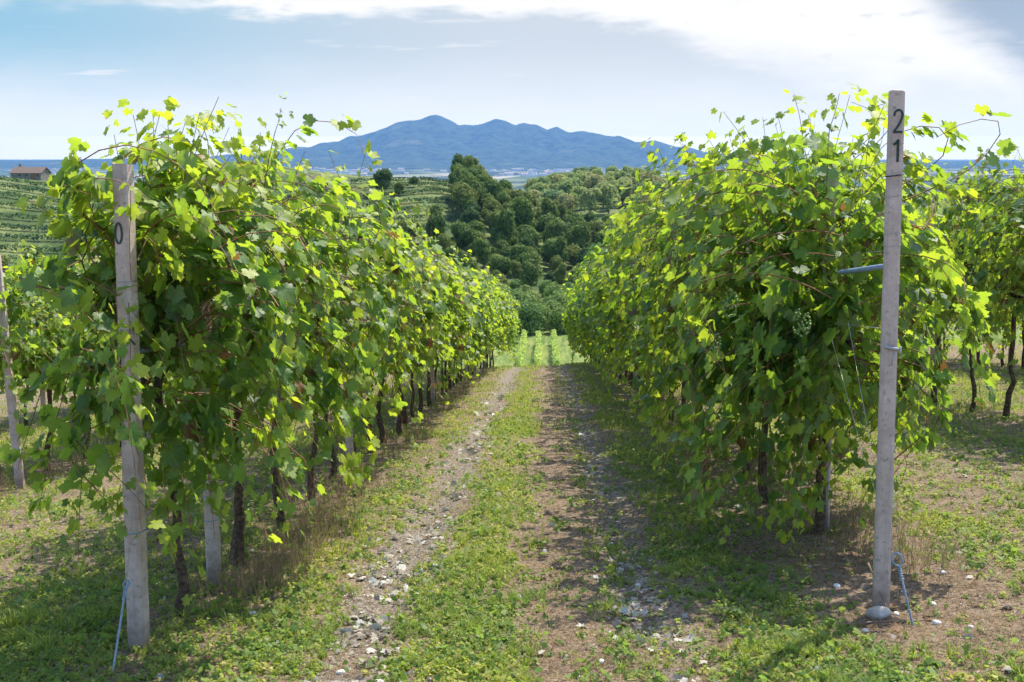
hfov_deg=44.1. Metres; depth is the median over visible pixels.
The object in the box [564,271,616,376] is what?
grapevine
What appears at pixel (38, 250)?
broadleaf tree
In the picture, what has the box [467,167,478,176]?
broadleaf tree
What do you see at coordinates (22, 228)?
vine row
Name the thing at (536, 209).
broadleaf tree
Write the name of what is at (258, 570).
tall dead weeds
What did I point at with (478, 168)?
broadleaf tree
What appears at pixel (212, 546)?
concrete post
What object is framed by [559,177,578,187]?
broadleaf tree
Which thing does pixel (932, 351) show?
concrete post
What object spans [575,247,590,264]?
broadleaf tree
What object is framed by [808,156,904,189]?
trellis wire
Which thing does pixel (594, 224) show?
broadleaf tree
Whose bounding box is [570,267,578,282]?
broadleaf tree
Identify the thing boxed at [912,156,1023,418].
grapevine
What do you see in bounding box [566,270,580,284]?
broadleaf tree
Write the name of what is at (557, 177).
broadleaf tree
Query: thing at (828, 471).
concrete post
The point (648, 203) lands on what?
broadleaf tree
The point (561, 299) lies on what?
shrub
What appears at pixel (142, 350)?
spreader pipe
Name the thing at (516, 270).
broadleaf tree
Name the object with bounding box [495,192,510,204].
broadleaf tree
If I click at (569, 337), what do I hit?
grapevine
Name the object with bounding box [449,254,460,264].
broadleaf tree
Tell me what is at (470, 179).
broadleaf tree
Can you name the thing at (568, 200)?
broadleaf tree
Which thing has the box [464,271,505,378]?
grapevine
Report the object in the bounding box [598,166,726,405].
grapevine
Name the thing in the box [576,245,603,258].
broadleaf tree
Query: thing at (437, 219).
broadleaf tree
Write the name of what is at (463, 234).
broadleaf tree
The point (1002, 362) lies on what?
grapevine
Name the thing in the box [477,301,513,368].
grapevine
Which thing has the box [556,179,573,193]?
broadleaf tree
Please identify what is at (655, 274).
grapevine
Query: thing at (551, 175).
broadleaf tree
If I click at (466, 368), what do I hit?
concrete post
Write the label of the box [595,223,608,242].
broadleaf tree
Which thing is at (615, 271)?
grapevine
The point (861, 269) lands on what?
spreader pipe
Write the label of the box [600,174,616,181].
broadleaf tree
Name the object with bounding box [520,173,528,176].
town building
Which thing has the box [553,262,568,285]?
broadleaf tree
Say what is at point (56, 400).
grapevine
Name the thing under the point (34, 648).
grass
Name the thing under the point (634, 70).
sky
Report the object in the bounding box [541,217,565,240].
broadleaf tree
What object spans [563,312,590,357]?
grapevine
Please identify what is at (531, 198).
broadleaf tree
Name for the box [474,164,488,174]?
broadleaf tree
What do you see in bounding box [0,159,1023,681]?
ground
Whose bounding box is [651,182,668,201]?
broadleaf tree
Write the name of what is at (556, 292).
shrub
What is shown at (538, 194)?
broadleaf tree
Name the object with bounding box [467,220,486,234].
broadleaf tree
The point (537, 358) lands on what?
vine row
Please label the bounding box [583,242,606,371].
grapevine
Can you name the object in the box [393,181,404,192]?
broadleaf tree
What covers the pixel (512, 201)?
broadleaf tree
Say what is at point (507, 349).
grapevine
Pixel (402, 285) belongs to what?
grapevine
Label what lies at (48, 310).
grapevine
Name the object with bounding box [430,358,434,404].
concrete post
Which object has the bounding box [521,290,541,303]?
shrub
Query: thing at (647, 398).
grapevine
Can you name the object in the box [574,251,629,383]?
grapevine
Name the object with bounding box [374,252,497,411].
grapevine
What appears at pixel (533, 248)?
broadleaf tree
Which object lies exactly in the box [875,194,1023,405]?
grapevine
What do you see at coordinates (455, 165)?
broadleaf tree
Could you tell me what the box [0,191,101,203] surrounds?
vine row
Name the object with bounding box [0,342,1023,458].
grass
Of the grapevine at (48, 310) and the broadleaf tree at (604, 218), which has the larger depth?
the broadleaf tree at (604, 218)
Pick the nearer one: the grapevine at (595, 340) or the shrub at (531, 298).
the grapevine at (595, 340)
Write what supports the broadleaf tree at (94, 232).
on the ground at (516, 181)
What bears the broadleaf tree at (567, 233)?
on the ground at (516, 181)
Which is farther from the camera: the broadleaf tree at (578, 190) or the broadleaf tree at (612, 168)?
the broadleaf tree at (612, 168)
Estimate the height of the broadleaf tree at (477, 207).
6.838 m
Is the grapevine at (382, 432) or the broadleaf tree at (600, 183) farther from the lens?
the broadleaf tree at (600, 183)
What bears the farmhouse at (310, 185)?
on the ground at (516, 181)
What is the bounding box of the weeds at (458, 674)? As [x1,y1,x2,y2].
[0,368,1023,681]
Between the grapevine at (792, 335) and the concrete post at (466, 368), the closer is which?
the grapevine at (792, 335)
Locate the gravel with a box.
[28,405,1023,678]
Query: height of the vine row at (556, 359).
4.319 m
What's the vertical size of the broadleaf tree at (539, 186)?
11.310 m
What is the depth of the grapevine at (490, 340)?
28.54 m
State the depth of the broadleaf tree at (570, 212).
314.92 m
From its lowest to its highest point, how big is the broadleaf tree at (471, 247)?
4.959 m
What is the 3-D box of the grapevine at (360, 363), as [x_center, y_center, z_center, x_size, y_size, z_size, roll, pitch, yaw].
[-1.830,0.108,8.104,2.193,3.072,3.183,0,8,1]
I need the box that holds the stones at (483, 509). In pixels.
[278,378,729,681]
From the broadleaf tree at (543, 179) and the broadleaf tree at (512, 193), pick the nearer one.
the broadleaf tree at (512, 193)
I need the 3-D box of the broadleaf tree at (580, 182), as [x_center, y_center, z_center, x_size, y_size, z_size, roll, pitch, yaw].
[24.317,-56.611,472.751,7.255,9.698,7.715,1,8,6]
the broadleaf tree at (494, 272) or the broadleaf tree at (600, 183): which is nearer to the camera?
the broadleaf tree at (494, 272)
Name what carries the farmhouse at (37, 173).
on the ground at (516, 181)
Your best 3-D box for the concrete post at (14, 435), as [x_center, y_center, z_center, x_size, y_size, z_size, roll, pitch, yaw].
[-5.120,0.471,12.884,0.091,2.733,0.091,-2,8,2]
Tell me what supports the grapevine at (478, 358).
on the ground at (516, 181)
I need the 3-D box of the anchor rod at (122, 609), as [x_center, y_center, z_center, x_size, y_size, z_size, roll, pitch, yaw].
[-1.916,1.452,6.163,0.038,0.429,0.503,-1,8,-7]
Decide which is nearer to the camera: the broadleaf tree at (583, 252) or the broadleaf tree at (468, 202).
the broadleaf tree at (583, 252)
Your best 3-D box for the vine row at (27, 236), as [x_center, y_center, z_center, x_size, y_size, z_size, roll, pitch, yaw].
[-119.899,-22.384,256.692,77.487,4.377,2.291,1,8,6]
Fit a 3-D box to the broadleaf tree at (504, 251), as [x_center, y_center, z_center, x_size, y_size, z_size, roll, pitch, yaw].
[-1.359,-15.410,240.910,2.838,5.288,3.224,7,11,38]
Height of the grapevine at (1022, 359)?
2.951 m
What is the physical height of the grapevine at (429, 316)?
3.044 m
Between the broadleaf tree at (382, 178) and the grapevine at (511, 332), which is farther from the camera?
the broadleaf tree at (382, 178)
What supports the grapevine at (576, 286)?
on the ground at (516, 181)
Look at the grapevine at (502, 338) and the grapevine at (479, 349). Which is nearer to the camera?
the grapevine at (479, 349)
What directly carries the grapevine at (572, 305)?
on the ground at (516, 181)
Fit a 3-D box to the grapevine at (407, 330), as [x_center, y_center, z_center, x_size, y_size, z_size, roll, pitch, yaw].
[-1.669,0.122,10.736,2.233,2.830,2.585,0,8,1]
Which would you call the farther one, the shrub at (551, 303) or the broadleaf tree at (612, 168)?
the broadleaf tree at (612, 168)
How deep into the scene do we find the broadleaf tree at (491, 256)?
232.92 m
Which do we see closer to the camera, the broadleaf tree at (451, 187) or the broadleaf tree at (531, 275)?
the broadleaf tree at (531, 275)
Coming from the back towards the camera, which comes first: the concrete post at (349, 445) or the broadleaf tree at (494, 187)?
the broadleaf tree at (494, 187)
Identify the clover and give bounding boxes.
[0,417,1023,681]
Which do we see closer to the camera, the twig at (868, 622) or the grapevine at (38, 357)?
the twig at (868, 622)
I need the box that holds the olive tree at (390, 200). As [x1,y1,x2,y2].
[379,197,397,216]
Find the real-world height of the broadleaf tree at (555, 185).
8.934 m
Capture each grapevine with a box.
[0,92,360,616]
[0,239,107,483]
[0,245,116,471]
[0,250,150,458]
[6,275,52,425]
[46,113,410,565]
[51,365,151,412]
[78,172,447,527]
[177,189,442,499]
[245,202,434,478]
[268,192,459,454]
[304,218,477,452]
[338,237,483,435]
[339,222,479,443]
[342,248,480,426]
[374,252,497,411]
[394,248,487,400]
[410,240,479,417]
[418,248,493,405]
[424,268,512,389]
[441,263,492,395]
[444,268,498,393]
[452,270,499,385]
[456,264,511,383]
[459,266,501,381]
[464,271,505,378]
[468,269,506,376]
[471,275,510,374]
[471,293,510,370]
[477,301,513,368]
[479,279,514,368]
[482,283,519,367]
[486,292,516,366]
[487,274,511,350]
[489,300,519,366]
[491,325,516,366]
[492,318,522,366]
[560,279,598,362]
[561,308,591,361]
[563,290,595,361]
[563,292,573,343]
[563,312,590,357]
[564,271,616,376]
[564,288,582,357]
[564,321,594,360]
[566,287,596,357]
[569,291,580,350]
[570,290,580,349]
[571,294,608,356]
[572,265,584,351]
[573,266,612,373]
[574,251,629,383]
[575,273,620,378]
[580,243,679,389]
[580,272,632,386]
[581,235,647,389]
[582,255,627,379]
[583,194,640,398]
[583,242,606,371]
[585,208,660,397]
[596,185,724,420]
[597,183,692,435]
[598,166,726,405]
[606,152,730,416]
[611,180,808,458]
[617,128,956,503]
[628,140,904,477]
[639,81,1017,547]
[858,214,964,359]
[860,214,932,385]
[862,202,984,391]
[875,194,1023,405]
[902,158,1023,412]
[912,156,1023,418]
[929,300,1021,364]
[938,146,1023,358]
[953,309,1005,366]
[978,186,1023,365]
[1002,311,1023,369]
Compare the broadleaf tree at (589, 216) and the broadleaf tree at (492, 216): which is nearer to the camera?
the broadleaf tree at (492, 216)
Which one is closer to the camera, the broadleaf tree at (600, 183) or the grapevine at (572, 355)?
the grapevine at (572, 355)
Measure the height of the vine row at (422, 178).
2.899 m
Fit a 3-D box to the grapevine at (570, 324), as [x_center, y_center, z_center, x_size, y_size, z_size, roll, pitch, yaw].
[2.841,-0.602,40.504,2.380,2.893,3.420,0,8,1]
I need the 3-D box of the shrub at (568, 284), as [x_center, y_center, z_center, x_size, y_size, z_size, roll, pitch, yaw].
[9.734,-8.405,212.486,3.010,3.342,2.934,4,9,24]
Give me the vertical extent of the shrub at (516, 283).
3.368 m
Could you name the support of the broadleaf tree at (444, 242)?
on the ground at (516, 181)
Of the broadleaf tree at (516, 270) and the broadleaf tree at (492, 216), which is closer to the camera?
the broadleaf tree at (516, 270)
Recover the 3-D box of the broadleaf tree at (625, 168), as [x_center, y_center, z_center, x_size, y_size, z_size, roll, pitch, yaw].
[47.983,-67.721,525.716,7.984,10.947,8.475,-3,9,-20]
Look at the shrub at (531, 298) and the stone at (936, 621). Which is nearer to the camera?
the stone at (936, 621)
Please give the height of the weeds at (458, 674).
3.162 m
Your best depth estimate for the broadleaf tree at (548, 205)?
295.10 m
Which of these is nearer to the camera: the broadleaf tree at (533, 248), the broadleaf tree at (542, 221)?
the broadleaf tree at (533, 248)
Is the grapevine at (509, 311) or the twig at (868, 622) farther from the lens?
the grapevine at (509, 311)
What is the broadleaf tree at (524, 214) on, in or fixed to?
on the ground at (516, 181)
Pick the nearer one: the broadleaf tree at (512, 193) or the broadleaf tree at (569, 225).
the broadleaf tree at (569, 225)
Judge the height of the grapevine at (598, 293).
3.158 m
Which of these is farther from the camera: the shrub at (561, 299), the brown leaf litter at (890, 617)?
the shrub at (561, 299)
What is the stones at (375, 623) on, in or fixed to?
on the ground at (516, 181)
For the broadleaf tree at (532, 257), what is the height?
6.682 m
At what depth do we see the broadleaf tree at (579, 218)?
286.59 m
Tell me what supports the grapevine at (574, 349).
on the ground at (516, 181)
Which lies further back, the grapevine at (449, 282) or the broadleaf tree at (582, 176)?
the broadleaf tree at (582, 176)
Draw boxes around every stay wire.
[126,459,135,583]
[832,341,896,557]
[848,323,897,556]
[892,439,898,551]
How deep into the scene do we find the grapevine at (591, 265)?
19.75 m
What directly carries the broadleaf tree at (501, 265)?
on the ground at (516, 181)
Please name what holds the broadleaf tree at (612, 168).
on the ground at (516, 181)
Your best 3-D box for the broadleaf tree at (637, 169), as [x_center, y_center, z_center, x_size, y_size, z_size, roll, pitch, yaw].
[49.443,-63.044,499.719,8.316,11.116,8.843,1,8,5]
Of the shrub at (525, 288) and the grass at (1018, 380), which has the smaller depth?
the grass at (1018, 380)
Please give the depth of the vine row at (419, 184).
299.16 m
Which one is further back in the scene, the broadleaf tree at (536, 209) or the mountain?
the mountain
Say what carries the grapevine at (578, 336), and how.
on the ground at (516, 181)
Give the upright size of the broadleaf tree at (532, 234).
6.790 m
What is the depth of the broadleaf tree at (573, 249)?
249.99 m
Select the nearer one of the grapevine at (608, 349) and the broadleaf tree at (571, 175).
the grapevine at (608, 349)
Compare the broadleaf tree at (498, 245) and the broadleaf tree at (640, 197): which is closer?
the broadleaf tree at (498, 245)
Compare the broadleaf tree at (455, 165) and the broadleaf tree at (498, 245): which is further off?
the broadleaf tree at (455, 165)
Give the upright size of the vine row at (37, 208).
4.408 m
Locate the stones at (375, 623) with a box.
[1,373,1023,681]
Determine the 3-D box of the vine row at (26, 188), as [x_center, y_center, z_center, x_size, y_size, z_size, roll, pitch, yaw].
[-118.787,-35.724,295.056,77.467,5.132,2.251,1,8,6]
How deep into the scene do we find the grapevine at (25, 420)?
22.96 m
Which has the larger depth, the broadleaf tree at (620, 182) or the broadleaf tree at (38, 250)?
the broadleaf tree at (620, 182)
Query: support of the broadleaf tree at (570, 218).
on the ground at (516, 181)
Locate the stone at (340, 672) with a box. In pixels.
[335,669,344,674]
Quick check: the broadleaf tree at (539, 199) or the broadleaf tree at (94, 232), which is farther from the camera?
the broadleaf tree at (539, 199)
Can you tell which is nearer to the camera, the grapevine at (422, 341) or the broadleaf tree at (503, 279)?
the grapevine at (422, 341)
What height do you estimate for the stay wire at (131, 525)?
0.889 m
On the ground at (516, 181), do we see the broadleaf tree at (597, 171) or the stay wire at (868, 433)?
the broadleaf tree at (597, 171)
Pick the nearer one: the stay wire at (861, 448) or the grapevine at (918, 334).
the stay wire at (861, 448)
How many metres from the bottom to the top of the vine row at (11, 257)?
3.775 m
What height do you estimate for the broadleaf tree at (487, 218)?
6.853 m
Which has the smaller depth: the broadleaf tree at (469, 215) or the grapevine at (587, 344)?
the grapevine at (587, 344)
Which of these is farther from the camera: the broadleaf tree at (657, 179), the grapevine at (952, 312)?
the broadleaf tree at (657, 179)
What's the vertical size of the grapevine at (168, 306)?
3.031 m
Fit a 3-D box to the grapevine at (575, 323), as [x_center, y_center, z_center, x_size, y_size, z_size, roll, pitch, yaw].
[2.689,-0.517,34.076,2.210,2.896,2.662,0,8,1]
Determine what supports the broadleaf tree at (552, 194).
on the ground at (516, 181)
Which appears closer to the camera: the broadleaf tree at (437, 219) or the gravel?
the gravel
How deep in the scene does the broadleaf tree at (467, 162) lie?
316.15 m
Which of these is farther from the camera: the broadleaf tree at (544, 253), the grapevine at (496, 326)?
the broadleaf tree at (544, 253)
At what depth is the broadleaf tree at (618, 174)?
478.35 m
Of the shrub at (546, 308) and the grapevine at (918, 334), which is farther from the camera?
the shrub at (546, 308)
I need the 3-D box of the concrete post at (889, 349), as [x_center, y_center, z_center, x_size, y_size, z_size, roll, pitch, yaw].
[1.882,0.234,6.302,0.096,2.927,0.114,0,8,7]
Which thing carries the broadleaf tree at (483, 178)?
on the ground at (516, 181)
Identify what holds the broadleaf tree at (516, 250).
on the ground at (516, 181)
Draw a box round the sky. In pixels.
[0,0,1023,159]
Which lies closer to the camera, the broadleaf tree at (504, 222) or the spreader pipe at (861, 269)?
the spreader pipe at (861, 269)
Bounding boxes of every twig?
[857,619,936,625]
[867,562,886,606]
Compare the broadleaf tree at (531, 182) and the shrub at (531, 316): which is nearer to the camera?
the shrub at (531, 316)
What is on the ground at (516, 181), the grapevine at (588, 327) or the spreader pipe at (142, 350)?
the grapevine at (588, 327)
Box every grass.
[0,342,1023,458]
[0,404,1023,681]
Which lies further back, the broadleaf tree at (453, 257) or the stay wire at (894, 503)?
the broadleaf tree at (453, 257)
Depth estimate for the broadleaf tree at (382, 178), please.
289.25 m
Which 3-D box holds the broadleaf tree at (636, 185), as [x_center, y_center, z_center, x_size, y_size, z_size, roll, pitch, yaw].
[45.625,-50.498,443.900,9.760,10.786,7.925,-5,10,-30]
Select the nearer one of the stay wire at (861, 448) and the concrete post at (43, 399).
the stay wire at (861, 448)
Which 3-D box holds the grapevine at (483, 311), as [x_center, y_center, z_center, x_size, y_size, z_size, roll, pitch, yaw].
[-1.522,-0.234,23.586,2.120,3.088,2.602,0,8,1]
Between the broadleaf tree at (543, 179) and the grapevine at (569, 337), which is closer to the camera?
the grapevine at (569, 337)
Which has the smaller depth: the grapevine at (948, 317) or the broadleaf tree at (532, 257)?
the grapevine at (948, 317)
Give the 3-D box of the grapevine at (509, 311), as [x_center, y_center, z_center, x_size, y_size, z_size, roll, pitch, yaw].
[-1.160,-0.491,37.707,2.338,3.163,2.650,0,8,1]
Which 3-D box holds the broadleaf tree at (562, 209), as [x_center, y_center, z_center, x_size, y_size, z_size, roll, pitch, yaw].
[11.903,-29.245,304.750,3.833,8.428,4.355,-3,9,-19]
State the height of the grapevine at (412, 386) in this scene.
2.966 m
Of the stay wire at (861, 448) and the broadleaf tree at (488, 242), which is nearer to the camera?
the stay wire at (861, 448)
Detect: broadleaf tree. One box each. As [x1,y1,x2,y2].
[0,253,9,274]
[24,245,43,269]
[89,219,99,238]
[95,237,103,259]
[371,168,392,191]
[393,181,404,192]
[396,218,422,248]
[409,176,418,185]
[425,204,446,242]
[434,233,456,254]
[443,247,455,256]
[448,162,466,183]
[448,165,471,184]
[448,180,462,195]
[448,219,477,249]
[449,182,479,215]
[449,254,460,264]
[451,153,462,165]
[455,249,465,261]
[457,206,479,223]
[461,155,473,167]
[461,197,476,212]
[461,252,477,271]
[462,173,485,201]
[462,202,481,221]
[463,154,479,165]
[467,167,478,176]
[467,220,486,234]
[467,230,485,246]
[467,239,477,260]
[471,164,482,174]
[473,236,490,270]
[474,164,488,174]
[474,173,488,182]
[477,192,493,208]
[480,181,488,193]
[480,198,502,223]
[484,178,503,197]
[484,239,491,266]
[485,210,501,228]
[486,253,502,272]
[488,209,499,233]
[488,269,499,283]
[490,208,515,244]
[490,239,509,253]
[490,255,510,276]
[492,273,507,286]
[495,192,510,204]
[498,246,509,258]
[499,179,514,189]
[501,201,512,210]
[503,188,523,200]
[508,243,530,261]
[509,198,535,218]
[509,259,522,279]
[512,196,534,229]
[512,227,541,246]
[515,224,542,240]
[517,235,538,249]
[517,250,543,278]
[519,198,542,218]
[520,260,531,285]
[522,191,540,207]
[523,178,534,188]
[523,263,538,288]
[524,178,537,191]
[527,245,539,261]
[528,181,545,192]
[530,189,541,198]
[532,213,556,243]
[534,176,549,187]
[537,197,543,207]
[537,237,556,262]
[539,197,559,217]
[541,189,562,205]
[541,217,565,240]
[543,270,554,281]
[547,172,559,182]
[548,236,568,262]
[549,173,567,188]
[549,255,560,277]
[550,182,558,189]
[551,258,562,271]
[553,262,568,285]
[554,193,575,210]
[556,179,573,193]
[556,202,568,220]
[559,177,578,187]
[562,221,573,233]
[564,215,574,223]
[564,228,571,245]
[564,243,581,266]
[566,209,575,215]
[566,220,592,247]
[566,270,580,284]
[567,172,576,178]
[569,192,579,210]
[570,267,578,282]
[571,177,583,186]
[572,172,587,186]
[572,186,586,200]
[572,216,584,223]
[574,166,589,172]
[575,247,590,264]
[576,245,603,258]
[579,188,602,211]
[582,174,607,189]
[582,210,599,223]
[589,166,603,174]
[589,219,605,243]
[590,168,602,174]
[594,226,616,246]
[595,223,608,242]
[596,181,606,207]
[598,182,620,213]
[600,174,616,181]
[601,214,613,228]
[605,166,618,173]
[613,170,632,179]
[613,178,633,206]
[621,165,632,172]
[630,168,646,176]
[630,182,651,200]
[632,190,652,207]
[634,193,647,212]
[637,170,656,182]
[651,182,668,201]
[653,175,663,183]
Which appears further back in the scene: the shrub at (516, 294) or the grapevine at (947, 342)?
the shrub at (516, 294)
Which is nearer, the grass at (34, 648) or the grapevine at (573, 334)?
the grass at (34, 648)
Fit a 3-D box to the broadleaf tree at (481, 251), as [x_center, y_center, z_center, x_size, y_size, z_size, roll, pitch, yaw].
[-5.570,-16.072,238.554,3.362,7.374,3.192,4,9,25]
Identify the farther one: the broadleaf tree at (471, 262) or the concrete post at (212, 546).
the broadleaf tree at (471, 262)
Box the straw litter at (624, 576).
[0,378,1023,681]
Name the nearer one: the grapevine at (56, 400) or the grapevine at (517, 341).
the grapevine at (56, 400)
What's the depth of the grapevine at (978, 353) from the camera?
26.98 m
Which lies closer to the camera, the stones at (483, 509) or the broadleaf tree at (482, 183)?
the stones at (483, 509)
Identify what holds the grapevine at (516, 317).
on the ground at (516, 181)
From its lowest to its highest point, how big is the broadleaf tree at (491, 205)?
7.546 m
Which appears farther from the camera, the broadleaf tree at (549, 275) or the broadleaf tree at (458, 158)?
the broadleaf tree at (458, 158)
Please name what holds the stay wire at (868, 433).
attached to the concrete post at (889, 349)
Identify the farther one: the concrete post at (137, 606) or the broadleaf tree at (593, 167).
the broadleaf tree at (593, 167)
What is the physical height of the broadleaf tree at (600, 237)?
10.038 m
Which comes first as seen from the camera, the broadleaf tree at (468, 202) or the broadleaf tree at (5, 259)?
the broadleaf tree at (5, 259)
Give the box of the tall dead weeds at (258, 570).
[0,365,997,607]
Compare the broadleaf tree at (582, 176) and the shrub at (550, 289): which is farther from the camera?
the broadleaf tree at (582, 176)
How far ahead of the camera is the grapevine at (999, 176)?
16.01 m
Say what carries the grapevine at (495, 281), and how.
on the ground at (516, 181)
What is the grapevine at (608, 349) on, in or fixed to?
on the ground at (516, 181)
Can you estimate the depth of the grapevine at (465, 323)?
17.09 m
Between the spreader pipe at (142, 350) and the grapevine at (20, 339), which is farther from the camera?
the grapevine at (20, 339)
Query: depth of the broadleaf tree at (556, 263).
231.97 m
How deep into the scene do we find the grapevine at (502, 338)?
35.89 m
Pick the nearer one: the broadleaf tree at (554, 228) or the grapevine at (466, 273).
the grapevine at (466, 273)
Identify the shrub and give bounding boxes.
[509,278,523,288]
[512,290,523,300]
[514,299,546,334]
[518,292,541,305]
[519,284,532,293]
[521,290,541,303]
[535,303,552,330]
[538,279,554,296]
[540,292,567,306]
[542,281,567,301]
[543,300,560,318]
[545,305,567,334]
[549,290,567,303]
[565,282,573,287]
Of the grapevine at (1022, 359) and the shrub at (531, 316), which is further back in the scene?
the shrub at (531, 316)
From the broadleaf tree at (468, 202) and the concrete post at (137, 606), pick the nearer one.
the concrete post at (137, 606)
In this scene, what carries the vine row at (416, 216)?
on the ground at (516, 181)
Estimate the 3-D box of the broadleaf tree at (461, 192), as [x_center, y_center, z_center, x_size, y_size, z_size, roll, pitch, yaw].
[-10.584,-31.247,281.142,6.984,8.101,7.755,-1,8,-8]
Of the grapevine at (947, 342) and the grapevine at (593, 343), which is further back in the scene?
the grapevine at (593, 343)
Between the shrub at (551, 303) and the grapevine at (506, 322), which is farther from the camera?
the shrub at (551, 303)
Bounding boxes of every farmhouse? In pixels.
[9,164,51,180]
[294,171,327,197]
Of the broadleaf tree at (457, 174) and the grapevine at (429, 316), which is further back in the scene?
the broadleaf tree at (457, 174)
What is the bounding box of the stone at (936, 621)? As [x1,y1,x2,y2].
[932,620,941,624]
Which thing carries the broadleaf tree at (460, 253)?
on the ground at (516, 181)
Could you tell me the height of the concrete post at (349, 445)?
2.728 m
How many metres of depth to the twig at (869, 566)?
6.49 m
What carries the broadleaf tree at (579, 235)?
on the ground at (516, 181)
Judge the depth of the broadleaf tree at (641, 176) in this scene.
477.31 m
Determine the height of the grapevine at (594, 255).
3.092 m
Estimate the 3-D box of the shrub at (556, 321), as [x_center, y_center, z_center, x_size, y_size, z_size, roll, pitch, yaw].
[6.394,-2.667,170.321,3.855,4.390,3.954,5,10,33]
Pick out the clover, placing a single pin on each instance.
(488, 585)
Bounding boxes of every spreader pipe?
[140,342,184,352]
[838,264,882,274]
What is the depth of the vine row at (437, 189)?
292.23 m
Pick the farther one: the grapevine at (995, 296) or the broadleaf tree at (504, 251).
the broadleaf tree at (504, 251)
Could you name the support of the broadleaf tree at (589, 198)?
on the ground at (516, 181)
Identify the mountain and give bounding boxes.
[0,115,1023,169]
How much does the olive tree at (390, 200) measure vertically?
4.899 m
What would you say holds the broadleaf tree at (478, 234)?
on the ground at (516, 181)
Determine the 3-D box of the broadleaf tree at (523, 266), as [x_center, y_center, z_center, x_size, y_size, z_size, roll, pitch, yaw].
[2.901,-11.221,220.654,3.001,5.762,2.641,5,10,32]
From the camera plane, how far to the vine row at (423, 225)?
267.39 m
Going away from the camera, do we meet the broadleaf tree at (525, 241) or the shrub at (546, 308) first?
the shrub at (546, 308)
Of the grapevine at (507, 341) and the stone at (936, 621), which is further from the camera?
the grapevine at (507, 341)
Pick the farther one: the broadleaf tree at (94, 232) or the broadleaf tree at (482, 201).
the broadleaf tree at (482, 201)
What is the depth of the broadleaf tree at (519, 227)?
264.62 m
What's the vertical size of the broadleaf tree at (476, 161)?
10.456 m
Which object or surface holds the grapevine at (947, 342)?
on the ground at (516, 181)
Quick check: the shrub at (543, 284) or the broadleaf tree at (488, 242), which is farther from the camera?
the broadleaf tree at (488, 242)
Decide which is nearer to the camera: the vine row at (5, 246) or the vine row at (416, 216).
the vine row at (5, 246)
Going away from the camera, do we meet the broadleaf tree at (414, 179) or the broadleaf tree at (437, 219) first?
the broadleaf tree at (437, 219)
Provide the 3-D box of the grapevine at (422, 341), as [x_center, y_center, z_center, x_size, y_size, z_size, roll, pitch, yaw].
[-1.841,-0.004,12.469,2.157,2.856,2.478,0,8,1]
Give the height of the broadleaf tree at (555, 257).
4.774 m
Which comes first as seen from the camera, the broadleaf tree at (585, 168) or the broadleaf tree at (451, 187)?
the broadleaf tree at (451, 187)
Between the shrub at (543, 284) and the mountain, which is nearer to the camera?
the shrub at (543, 284)
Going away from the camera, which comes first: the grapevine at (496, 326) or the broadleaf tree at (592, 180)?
the grapevine at (496, 326)
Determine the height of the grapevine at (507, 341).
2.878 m
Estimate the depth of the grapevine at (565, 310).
47.11 m
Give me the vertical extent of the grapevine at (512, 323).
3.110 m
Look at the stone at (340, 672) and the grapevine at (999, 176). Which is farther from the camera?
the grapevine at (999, 176)
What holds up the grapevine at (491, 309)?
on the ground at (516, 181)
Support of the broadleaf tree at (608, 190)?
on the ground at (516, 181)
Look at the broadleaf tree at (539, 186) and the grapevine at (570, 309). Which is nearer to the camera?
the grapevine at (570, 309)
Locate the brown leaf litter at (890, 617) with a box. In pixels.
[2,409,1023,681]
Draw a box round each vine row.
[0,175,108,189]
[0,182,107,195]
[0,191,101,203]
[0,201,102,211]
[0,212,104,219]
[0,222,47,230]
[0,233,87,240]
[0,243,86,252]
[7,254,63,260]
[347,195,454,207]
[347,204,453,216]
[348,187,449,197]
[350,176,448,183]
[351,181,450,189]
[360,213,451,220]
[385,223,448,230]
[515,329,527,366]
[533,330,541,364]
[550,329,561,364]
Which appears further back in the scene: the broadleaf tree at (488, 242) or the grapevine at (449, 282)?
the broadleaf tree at (488, 242)
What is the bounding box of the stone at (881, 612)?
[865,606,890,619]
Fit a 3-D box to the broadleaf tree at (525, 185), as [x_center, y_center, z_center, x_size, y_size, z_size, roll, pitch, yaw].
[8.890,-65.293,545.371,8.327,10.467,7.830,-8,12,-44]
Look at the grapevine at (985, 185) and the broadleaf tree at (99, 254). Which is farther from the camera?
the broadleaf tree at (99, 254)
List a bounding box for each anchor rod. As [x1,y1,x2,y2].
[112,580,129,670]
[891,552,913,626]
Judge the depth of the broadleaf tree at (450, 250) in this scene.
237.83 m
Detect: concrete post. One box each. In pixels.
[0,255,25,488]
[40,389,45,407]
[112,162,149,648]
[197,259,221,584]
[343,362,353,468]
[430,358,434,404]
[464,357,467,379]
[823,167,836,531]
[872,90,904,608]
[930,328,934,358]
[931,234,945,392]
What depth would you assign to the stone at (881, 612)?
6.33 m
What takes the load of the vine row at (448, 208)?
on the ground at (516, 181)
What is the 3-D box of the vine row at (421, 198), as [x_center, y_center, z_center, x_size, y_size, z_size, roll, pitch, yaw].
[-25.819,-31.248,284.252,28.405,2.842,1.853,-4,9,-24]

